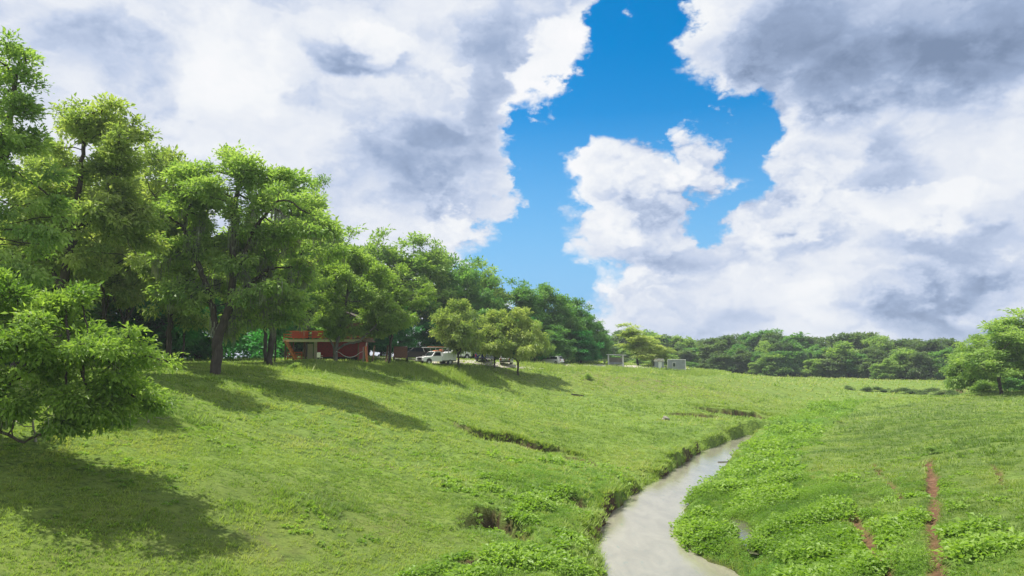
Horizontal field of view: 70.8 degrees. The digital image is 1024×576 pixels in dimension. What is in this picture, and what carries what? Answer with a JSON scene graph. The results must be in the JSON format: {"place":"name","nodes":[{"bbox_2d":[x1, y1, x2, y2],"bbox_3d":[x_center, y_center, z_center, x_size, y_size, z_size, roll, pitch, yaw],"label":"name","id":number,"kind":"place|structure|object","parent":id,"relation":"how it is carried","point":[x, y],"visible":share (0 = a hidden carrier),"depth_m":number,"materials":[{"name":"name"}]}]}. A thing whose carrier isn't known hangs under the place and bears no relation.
{"place":"outdoors","nodes":[
{"label":"outdoors","id":0,"kind":"place"},
{"bbox_2d":[0,354,1023,575],"bbox_3d":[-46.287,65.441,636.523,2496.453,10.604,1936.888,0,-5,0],"label":"ground","id":1,"kind":"structure","parent":0,"point":[490,518],"depth_m":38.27,"materials":[{"name":"green plant"}]},
{"bbox_2d":[0,26,81,309],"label":"elm tree","id":2,"kind":"object","parent":1,"relation":"on","point":[20,141],"visible":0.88,"depth_m":41.85,"materials":[{"name":"green plant"}]},
{"bbox_2d":[0,153,99,367],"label":"elm tree","id":3,"kind":"object","parent":1,"relation":"on","point":[37,164],"visible":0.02,"depth_m":60.92,"materials":[{"name":"green plant"}]},
{"bbox_2d":[8,113,93,293],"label":"elm tree","id":4,"kind":"object","parent":1,"relation":"on","point":[42,153],"visible":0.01,"depth_m":70.38,"materials":[{"name":"green plant"}]},
{"bbox_2d":[1,285,109,366],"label":"elm tree","id":5,"kind":"object","parent":1,"relation":"on","point":[90,311],"visible":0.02,"depth_m":77.82,"materials":[{"name":"green plant"}]},
{"bbox_2d":[0,92,173,357],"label":"pecan tree","id":6,"kind":"object","parent":1,"relation":"on","point":[105,126],"visible":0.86,"depth_m":51.33,"materials":[{"name":"green plant"}]},
{"bbox_2d":[0,261,194,445],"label":"pecan tree","id":7,"kind":"object","parent":1,"relation":"on","point":[25,328],"visible":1,"depth_m":28.81,"materials":[{"name":"green plant"}]},
{"bbox_2d":[52,279,153,336],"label":"elm tree","id":8,"kind":"object","parent":1,"relation":"on","point":[110,307],"visible":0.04,"depth_m":85.36,"materials":[{"name":"green plant"}]},
{"bbox_2d":[76,143,152,365],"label":"elm tree","id":9,"kind":"object","parent":1,"relation":"on","point":[118,289],"visible":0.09,"depth_m":71.98,"materials":[{"name":"green plant"}]},
{"bbox_2d":[82,176,163,337],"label":"elm tree","id":10,"kind":"object","parent":1,"relation":"on","point":[126,304],"visible":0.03,"depth_m":74.61,"materials":[{"name":"green plant"}]},
{"bbox_2d":[77,287,210,359],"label":"oak tree","id":11,"kind":"object","parent":1,"relation":"on","point":[117,319],"visible":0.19,"depth_m":90.31,"materials":[{"name":"green plant"}]},
{"bbox_2d":[110,142,226,366],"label":"elm tree","id":12,"kind":"object","parent":1,"relation":"on","point":[157,159],"visible":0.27,"depth_m":65.58,"materials":[{"name":"green plant"}]},
{"bbox_2d":[174,306,209,361],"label":"young tree","id":13,"kind":"object","parent":1,"relation":"on","point":[186,334],"visible":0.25,"depth_m":78.15,"materials":[{"name":"green plant"}]},
{"bbox_2d":[130,295,257,359],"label":"oak tree","id":14,"kind":"object","parent":1,"relation":"on","point":[202,337],"visible":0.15,"depth_m":92.59,"materials":[{"name":"green plant"}]},
{"bbox_2d":[121,139,352,374],"bbox_3d":[-22.344,-2.558,59.106,18.975,20.081,11.127,0,-5,0],"label":"oak tree","id":15,"kind":"object","parent":1,"relation":"on","point":[199,194],"visible":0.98,"depth_m":58.21,"materials":[{"name":"green plant"}]},
{"bbox_2d":[223,328,289,358],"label":"bush","id":16,"kind":"object","parent":1,"relation":"on","point":[256,351],"visible":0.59,"depth_m":110.46,"materials":[{"name":"green plant"}]},
{"bbox_2d":[242,217,316,361],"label":"oak tree","id":17,"kind":"object","parent":1,"relation":"on","point":[265,339],"visible":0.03,"depth_m":87.57,"materials":[{"name":"green plant"}]},
{"bbox_2d":[213,167,346,364],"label":"oak tree","id":18,"kind":"object","parent":1,"relation":"on","point":[293,188],"visible":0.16,"depth_m":81.74,"materials":[{"name":"green plant"}]},
{"bbox_2d":[267,321,296,360],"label":"young tree","id":19,"kind":"object","parent":1,"relation":"on","point":[279,334],"visible":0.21,"depth_m":91.65,"materials":[{"name":"green plant"}]},
{"bbox_2d":[273,326,304,357],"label":"bush","id":20,"kind":"object","parent":1,"relation":"on","point":[293,329],"visible":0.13,"depth_m":120.22,"materials":[{"name":"green plant"}]},
{"bbox_2d":[281,326,324,357],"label":"bush","id":21,"kind":"object","parent":1,"relation":"on","point":[311,329],"visible":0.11,"depth_m":119.62,"materials":[{"name":"green plant"}]},
{"bbox_2d":[303,173,340,356],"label":"elm tree","id":22,"kind":"object","parent":1,"relation":"on","point":[323,188],"visible":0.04,"depth_m":113.57,"materials":[{"name":"green plant"}]},
{"bbox_2d":[282,311,374,360],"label":"red house","id":23,"kind":"structure","parent":1,"relation":"on","point":[324,348],"depth_m":98.51,"materials":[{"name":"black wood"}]},
{"bbox_2d":[299,223,386,329],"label":"elm tree","id":24,"kind":"object","parent":1,"relation":"on","point":[351,297],"visible":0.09,"depth_m":111.59,"materials":[{"name":"green plant"}]},
{"bbox_2d":[310,245,420,360],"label":"elm tree","id":25,"kind":"object","parent":1,"relation":"on","point":[334,322],"visible":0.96,"depth_m":91.42,"materials":[{"name":"green plant"}]},
{"bbox_2d":[355,224,414,354],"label":"forest tree","id":26,"kind":"object","parent":1,"relation":"on","point":[375,250],"visible":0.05,"depth_m":126.42,"materials":[{"name":"green plant"}]},
{"bbox_2d":[363,306,424,355],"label":"forest tree","id":27,"kind":"object","parent":1,"relation":"on","point":[409,341],"visible":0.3,"depth_m":115.95,"materials":[{"name":"green plant"}]},
{"bbox_2d":[352,262,439,363],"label":"elm tree","id":28,"kind":"object","parent":1,"relation":"on","point":[399,294],"visible":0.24,"depth_m":97.31,"materials":[{"name":"green plant"}]},
{"bbox_2d":[393,346,407,360],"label":"cargo trailer","id":29,"kind":"object","parent":1,"relation":"on","point":[400,351],"visible":0.98,"depth_m":102.12,"materials":[{"name":"orange paint"}]},
{"bbox_2d":[376,231,450,341],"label":"forest tree","id":30,"kind":"object","parent":1,"relation":"on","point":[417,265],"visible":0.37,"depth_m":128.32,"materials":[{"name":"green plant"}]},
{"bbox_2d":[407,301,458,351],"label":"forest tree","id":31,"kind":"object","parent":1,"relation":"on","point":[423,337],"visible":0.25,"depth_m":126.36,"materials":[{"name":"green plant"}]},
{"bbox_2d":[413,231,459,344],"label":"forest tree","id":32,"kind":"object","parent":1,"relation":"on","point":[437,253],"visible":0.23,"depth_m":133.66,"materials":[{"name":"green plant"}]},
{"bbox_2d":[421,252,478,344],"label":"forest tree","id":33,"kind":"object","parent":1,"relation":"on","point":[452,275],"visible":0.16,"depth_m":138.02,"materials":[{"name":"green plant"}]},
{"bbox_2d":[428,297,489,367],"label":"roadside tree","id":34,"kind":"object","parent":1,"relation":"on","point":[456,329],"visible":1,"depth_m":106.01,"materials":[{"name":"green plant"}]},
{"bbox_2d":[454,255,509,317],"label":"forest tree","id":35,"kind":"object","parent":1,"relation":"on","point":[470,277],"visible":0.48,"depth_m":141.24,"materials":[{"name":"green plant"}]},
{"bbox_2d":[464,308,513,358],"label":"forest tree","id":36,"kind":"object","parent":1,"relation":"on","point":[482,310],"visible":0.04,"depth_m":132.80,"materials":[{"name":"green plant"}]},
{"bbox_2d":[468,259,515,317],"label":"forest tree","id":37,"kind":"object","parent":1,"relation":"on","point":[489,272],"visible":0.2,"depth_m":148.75,"materials":[{"name":"green plant"}]},
{"bbox_2d":[473,308,525,367],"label":"roadside tree","id":38,"kind":"object","parent":1,"relation":"on","point":[495,340],"visible":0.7,"depth_m":111.29,"materials":[{"name":"green plant"}]},
{"bbox_2d":[0,361,1023,575],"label":"weeds","id":39,"kind":"object","parent":1,"relation":"on","point":[761,495],"visible":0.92,"depth_m":35.49,"materials":[{"name":"green plant"}]},
{"bbox_2d":[482,306,550,374],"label":"roadside tree","id":40,"kind":"object","parent":1,"relation":"on","point":[528,327],"visible":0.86,"depth_m":111.36,"materials":[{"name":"green plant"}]},
{"bbox_2d":[502,276,547,326],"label":"forest tree","id":41,"kind":"object","parent":1,"relation":"on","point":[525,296],"visible":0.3,"depth_m":150.88,"materials":[{"name":"green plant"}]},
{"bbox_2d":[532,319,556,362],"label":"roadside tree","id":42,"kind":"object","parent":1,"relation":"on","point":[547,351],"visible":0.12,"depth_m":135.17,"materials":[{"name":"green plant"}]},
{"bbox_2d":[530,282,567,339],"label":"forest tree","id":43,"kind":"object","parent":1,"relation":"on","point":[546,291],"visible":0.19,"depth_m":156.54,"materials":[{"name":"green plant"}]},
{"bbox_2d":[539,356,563,363],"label":"parked car","id":44,"kind":"object","parent":1,"relation":"on","point":[559,359],"visible":0.63,"depth_m":141.20,"materials":[{"name":"white paint"}]},
{"bbox_2d":[535,324,577,363],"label":"forest tree","id":45,"kind":"object","parent":1,"relation":"on","point":[564,349],"visible":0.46,"depth_m":145.97,"materials":[{"name":"green plant"}]},
{"bbox_2d":[540,292,586,356],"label":"forest tree","id":46,"kind":"object","parent":1,"relation":"on","point":[563,312],"visible":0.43,"depth_m":157.79,"materials":[{"name":"green plant"}]},
{"bbox_2d":[564,297,601,362],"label":"forest tree","id":47,"kind":"object","parent":1,"relation":"on","point":[581,311],"visible":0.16,"depth_m":164.25,"materials":[{"name":"green plant"}]},
{"bbox_2d":[566,329,605,362],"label":"forest tree","id":48,"kind":"object","parent":1,"relation":"on","point":[587,352],"visible":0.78,"depth_m":156.06,"materials":[{"name":"green plant"}]},
{"bbox_2d":[586,314,613,361],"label":"forest tree","id":49,"kind":"object","parent":1,"relation":"on","point":[606,349],"visible":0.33,"depth_m":170.24,"materials":[{"name":"green plant"}]},
{"bbox_2d":[606,354,623,366],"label":"open shelter","id":50,"kind":"object","parent":1,"relation":"on","point":[615,360],"visible":0.8,"depth_m":163.88,"materials":[{"name":"white paint"}]},
{"bbox_2d":[609,330,631,355],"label":"distant tree","id":51,"kind":"object","parent":1,"relation":"on","point":[618,340],"visible":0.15,"depth_m":282.13,"materials":[{"name":"green plant"}]},
{"bbox_2d":[613,322,666,364],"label":"willow tree","id":52,"kind":"object","parent":1,"relation":"on","point":[635,338],"visible":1,"depth_m":173.64,"materials":[{"name":"green plant"}]},
{"bbox_2d":[639,335,676,364],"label":"willow tree","id":53,"kind":"object","parent":1,"relation":"on","point":[665,352],"visible":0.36,"depth_m":179.73,"materials":[{"name":"green plant"}]},
{"bbox_2d":[667,359,685,369],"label":"grey cabin","id":54,"kind":"object","parent":1,"relation":"on","point":[678,364],"visible":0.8,"depth_m":168.84,"materials":[{"name":"metal"}]},
{"bbox_2d":[664,334,698,349],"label":"distant tree","id":55,"kind":"object","parent":1,"relation":"on","point":[686,342],"visible":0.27,"depth_m":289.72,"materials":[{"name":"green plant"}]},
{"bbox_2d":[673,349,697,362],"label":"distant tree","id":56,"kind":"object","parent":1,"relation":"on","point":[689,355],"visible":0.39,"depth_m":251.76,"materials":[{"name":"green plant"}]},
{"bbox_2d":[696,339,730,369],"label":"distant tree","id":57,"kind":"object","parent":1,"relation":"on","point":[707,350],"visible":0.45,"depth_m":249.02,"materials":[{"name":"green plant"}]},
{"bbox_2d":[704,353,737,371],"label":"distant tree","id":58,"kind":"object","parent":1,"relation":"on","point":[723,361],"visible":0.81,"depth_m":241.52,"materials":[{"name":"green plant"}]},
{"bbox_2d":[713,333,744,349],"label":"distant tree","id":59,"kind":"object","parent":1,"relation":"on","point":[731,340],"visible":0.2,"depth_m":284.91,"materials":[{"name":"green plant"}]},
{"bbox_2d":[724,343,750,372],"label":"distant tree","id":60,"kind":"object","parent":1,"relation":"on","point":[734,348],"visible":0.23,"depth_m":257.10,"materials":[{"name":"green plant"}]},
{"bbox_2d":[731,354,747,373],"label":"distant tree","id":61,"kind":"object","parent":1,"relation":"on","point":[737,364],"visible":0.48,"depth_m":250.34,"materials":[{"name":"green plant"}]},
{"bbox_2d":[731,517,758,554],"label":"puddle","id":62,"kind":"object","parent":1,"relation":"on","point":[742,533],"visible":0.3,"depth_m":37.42,"materials":[{"name":"liquid"}]},
{"bbox_2d":[735,348,756,374],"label":"distant tree","id":63,"kind":"object","parent":1,"relation":"on","point":[745,355],"visible":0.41,"depth_m":251.67,"materials":[{"name":"green plant"}]},
{"bbox_2d":[739,334,761,351],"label":"distant tree","id":64,"kind":"object","parent":1,"relation":"on","point":[750,344],"visible":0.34,"depth_m":294.36,"materials":[{"name":"green plant"}]},
{"bbox_2d":[748,361,763,374],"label":"distant tree","id":65,"kind":"object","parent":1,"relation":"on","point":[754,369],"visible":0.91,"depth_m":245.37,"materials":[{"name":"green plant"}]},
{"bbox_2d":[754,340,773,353],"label":"distant tree","id":66,"kind":"object","parent":1,"relation":"on","point":[764,345],"visible":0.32,"depth_m":254.06,"materials":[{"name":"green plant"}]},
{"bbox_2d":[748,328,783,346],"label":"distant tree","id":67,"kind":"object","parent":1,"relation":"on","point":[756,334],"visible":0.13,"depth_m":293.33,"materials":[{"name":"green plant"}]},
{"bbox_2d":[754,352,789,375],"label":"distant tree","id":68,"kind":"object","parent":1,"relation":"on","point":[767,363],"visible":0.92,"depth_m":241.91,"materials":[{"name":"green plant"}]},
{"bbox_2d":[760,331,797,345],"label":"distant tree","id":69,"kind":"object","parent":1,"relation":"on","point":[776,335],"visible":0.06,"depth_m":285.26,"materials":[{"name":"green plant"}]},
{"bbox_2d":[768,350,793,376],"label":"distant tree","id":70,"kind":"object","parent":1,"relation":"on","point":[785,359],"visible":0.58,"depth_m":243.40,"materials":[{"name":"green plant"}]},
{"bbox_2d":[766,337,796,374],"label":"distant tree","id":71,"kind":"object","parent":1,"relation":"on","point":[780,346],"visible":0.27,"depth_m":250.08,"materials":[{"name":"green plant"}]},
{"bbox_2d":[767,331,810,348],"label":"distant tree","id":72,"kind":"object","parent":1,"relation":"on","point":[800,335],"visible":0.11,"depth_m":281.61,"materials":[{"name":"green plant"}]},
{"bbox_2d":[779,350,803,376],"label":"distant tree","id":73,"kind":"object","parent":1,"relation":"on","point":[796,365],"visible":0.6,"depth_m":246.62,"materials":[{"name":"green plant"}]},
{"bbox_2d":[787,339,809,374],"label":"distant tree","id":74,"kind":"object","parent":1,"relation":"on","point":[799,347],"visible":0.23,"depth_m":253.04,"materials":[{"name":"green plant"}]},
{"bbox_2d":[800,358,823,376],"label":"distant tree","id":75,"kind":"object","parent":1,"relation":"on","point":[811,367],"visible":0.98,"depth_m":241.60,"materials":[{"name":"green plant"}]},
{"bbox_2d":[808,335,828,347],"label":"distant tree","id":76,"kind":"object","parent":1,"relation":"on","point":[820,342],"visible":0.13,"depth_m":284.31,"materials":[{"name":"green plant"}]},
{"bbox_2d":[812,346,835,376],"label":"distant tree","id":77,"kind":"object","parent":1,"relation":"on","point":[818,355],"visible":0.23,"depth_m":245.34,"materials":[{"name":"green plant"}]},
{"bbox_2d":[819,354,847,377],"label":"distant tree","id":78,"kind":"object","parent":1,"relation":"on","point":[834,366],"visible":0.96,"depth_m":237.70,"materials":[{"name":"green plant"}]},
{"bbox_2d":[821,340,858,377],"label":"distant tree","id":79,"kind":"object","parent":1,"relation":"on","point":[843,348],"visible":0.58,"depth_m":239.60,"materials":[{"name":"green plant"}]},
{"bbox_2d":[825,332,865,349],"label":"distant tree","id":80,"kind":"object","parent":1,"relation":"on","point":[853,338],"visible":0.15,"depth_m":278.43,"materials":[{"name":"green plant"}]},
{"bbox_2d":[842,354,865,377],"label":"distant tree","id":81,"kind":"object","parent":1,"relation":"on","point":[850,367],"visible":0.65,"depth_m":237.21,"materials":[{"name":"green plant"}]},
{"bbox_2d":[854,358,881,377],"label":"distant tree","id":82,"kind":"object","parent":1,"relation":"on","point":[865,365],"visible":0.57,"depth_m":232.33,"materials":[{"name":"green plant"}]},
{"bbox_2d":[852,334,887,350],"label":"distant tree","id":83,"kind":"object","parent":1,"relation":"on","point":[864,343],"visible":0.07,"depth_m":274.44,"materials":[{"name":"green plant"}]},
{"bbox_2d":[866,348,888,377],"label":"distant tree","id":84,"kind":"object","parent":1,"relation":"on","point":[874,354],"visible":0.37,"depth_m":233.48,"materials":[{"name":"green plant"}]},
{"bbox_2d":[867,363,892,378],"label":"distant tree","id":85,"kind":"object","parent":1,"relation":"on","point":[875,370],"visible":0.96,"depth_m":222.42,"materials":[{"name":"green plant"}]},
{"bbox_2d":[868,335,896,356],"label":"distant tree","id":86,"kind":"object","parent":1,"relation":"on","point":[882,341],"visible":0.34,"depth_m":261.10,"materials":[{"name":"green plant"}]},
{"bbox_2d":[879,358,899,378],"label":"distant tree","id":87,"kind":"object","parent":1,"relation":"on","point":[892,366],"visible":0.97,"depth_m":221.17,"materials":[{"name":"green plant"}]},
{"bbox_2d":[887,347,917,378],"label":"distant tree","id":88,"kind":"object","parent":1,"relation":"on","point":[900,358],"visible":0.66,"depth_m":224.19,"materials":[{"name":"green plant"}]},
{"bbox_2d":[886,338,923,351],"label":"distant tree","id":89,"kind":"object","parent":1,"relation":"on","point":[902,343],"visible":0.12,"depth_m":261.73,"materials":[{"name":"green plant"}]},
{"bbox_2d":[903,351,931,378],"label":"distant tree","id":90,"kind":"object","parent":1,"relation":"on","point":[911,370],"visible":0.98,"depth_m":219.48,"materials":[{"name":"green plant"}]},
{"bbox_2d":[906,339,930,355],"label":"distant tree","id":91,"kind":"object","parent":1,"relation":"on","point":[918,346],"visible":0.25,"depth_m":253.71,"materials":[{"name":"green plant"}]},
{"bbox_2d":[917,367,933,379],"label":"distant tree","id":92,"kind":"object","parent":1,"relation":"on","point":[926,374],"visible":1,"depth_m":217.58,"materials":[{"name":"green plant"}]},
{"bbox_2d":[922,337,949,356],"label":"distant tree","id":93,"kind":"object","parent":1,"relation":"on","point":[938,342],"visible":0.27,"depth_m":252.43,"materials":[{"name":"green plant"}]},
{"bbox_2d":[926,361,945,379],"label":"distant tree","id":94,"kind":"object","parent":1,"relation":"on","point":[935,371],"visible":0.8,"depth_m":216.42,"materials":[{"name":"green plant"}]},
{"bbox_2d":[928,347,953,379],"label":"distant tree","id":95,"kind":"object","parent":1,"relation":"on","point":[938,357],"visible":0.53,"depth_m":216.85,"materials":[{"name":"green plant"}]},
{"bbox_2d":[938,333,1007,392],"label":"pecan tree","id":96,"kind":"object","parent":1,"relation":"on","point":[954,380],"visible":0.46,"depth_m":122.82,"materials":[{"name":"green plant"}]},
{"bbox_2d":[944,321,1023,394],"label":"pecan tree","id":97,"kind":"object","parent":1,"relation":"on","point":[995,357],"visible":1,"depth_m":108.76,"materials":[{"name":"green plant"}]},
{"bbox_2d":[968,379,1003,392],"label":"bush","id":98,"kind":"object","parent":1,"relation":"on","point":[983,386],"visible":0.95,"depth_m":114.75,"materials":[{"name":"green plant"}]},
{"bbox_2d":[974,307,1023,367],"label":"pecan tree","id":99,"kind":"object","parent":1,"relation":"on","point":[1015,321],"visible":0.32,"depth_m":111.67,"materials":[{"name":"green plant"}]},
{"bbox_2d":[977,321,1023,390],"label":"pecan tree","id":100,"kind":"object","parent":1,"relation":"on","point":[991,332],"visible":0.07,"depth_m":132.49,"materials":[{"name":"green plant"}]},
{"bbox_2d":[995,376,1023,390],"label":"bush","id":101,"kind":"object","parent":1,"relation":"on","point":[1011,384],"visible":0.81,"depth_m":124.42,"materials":[{"name":"green plant"}]},
{"bbox_2d":[0,0,1023,358],"label":"sky","id":102,"kind":"structure","parent":0,"point":[697,169],"materials":[{"name":"white"}]},
{"bbox_2d":[377,357,686,369],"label":"gravel drive","id":103,"kind":"structure","parent":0,"point":[501,364],"depth_m":116.71,"materials":[{"name":"grey gravel"}]},
{"bbox_2d":[404,347,427,358],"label":"parked car","id":104,"kind":"object","parent":103,"relation":"on","point":[415,352],"visible":0.39,"depth_m":109.05,"materials":[{"name":"grey metal"}]},
{"bbox_2d":[415,346,455,364],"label":"utility truck","id":105,"kind":"object","parent":103,"relation":"on","point":[439,356],"visible":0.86,"depth_m":105.86,"materials":[{"name":"white paint"}]},
{"bbox_2d":[597,435,751,575],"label":"creek water","id":106,"kind":"structure","parent":0,"point":[639,540],"depth_m":41.70,"materials":[{"name":"grey liquid"}]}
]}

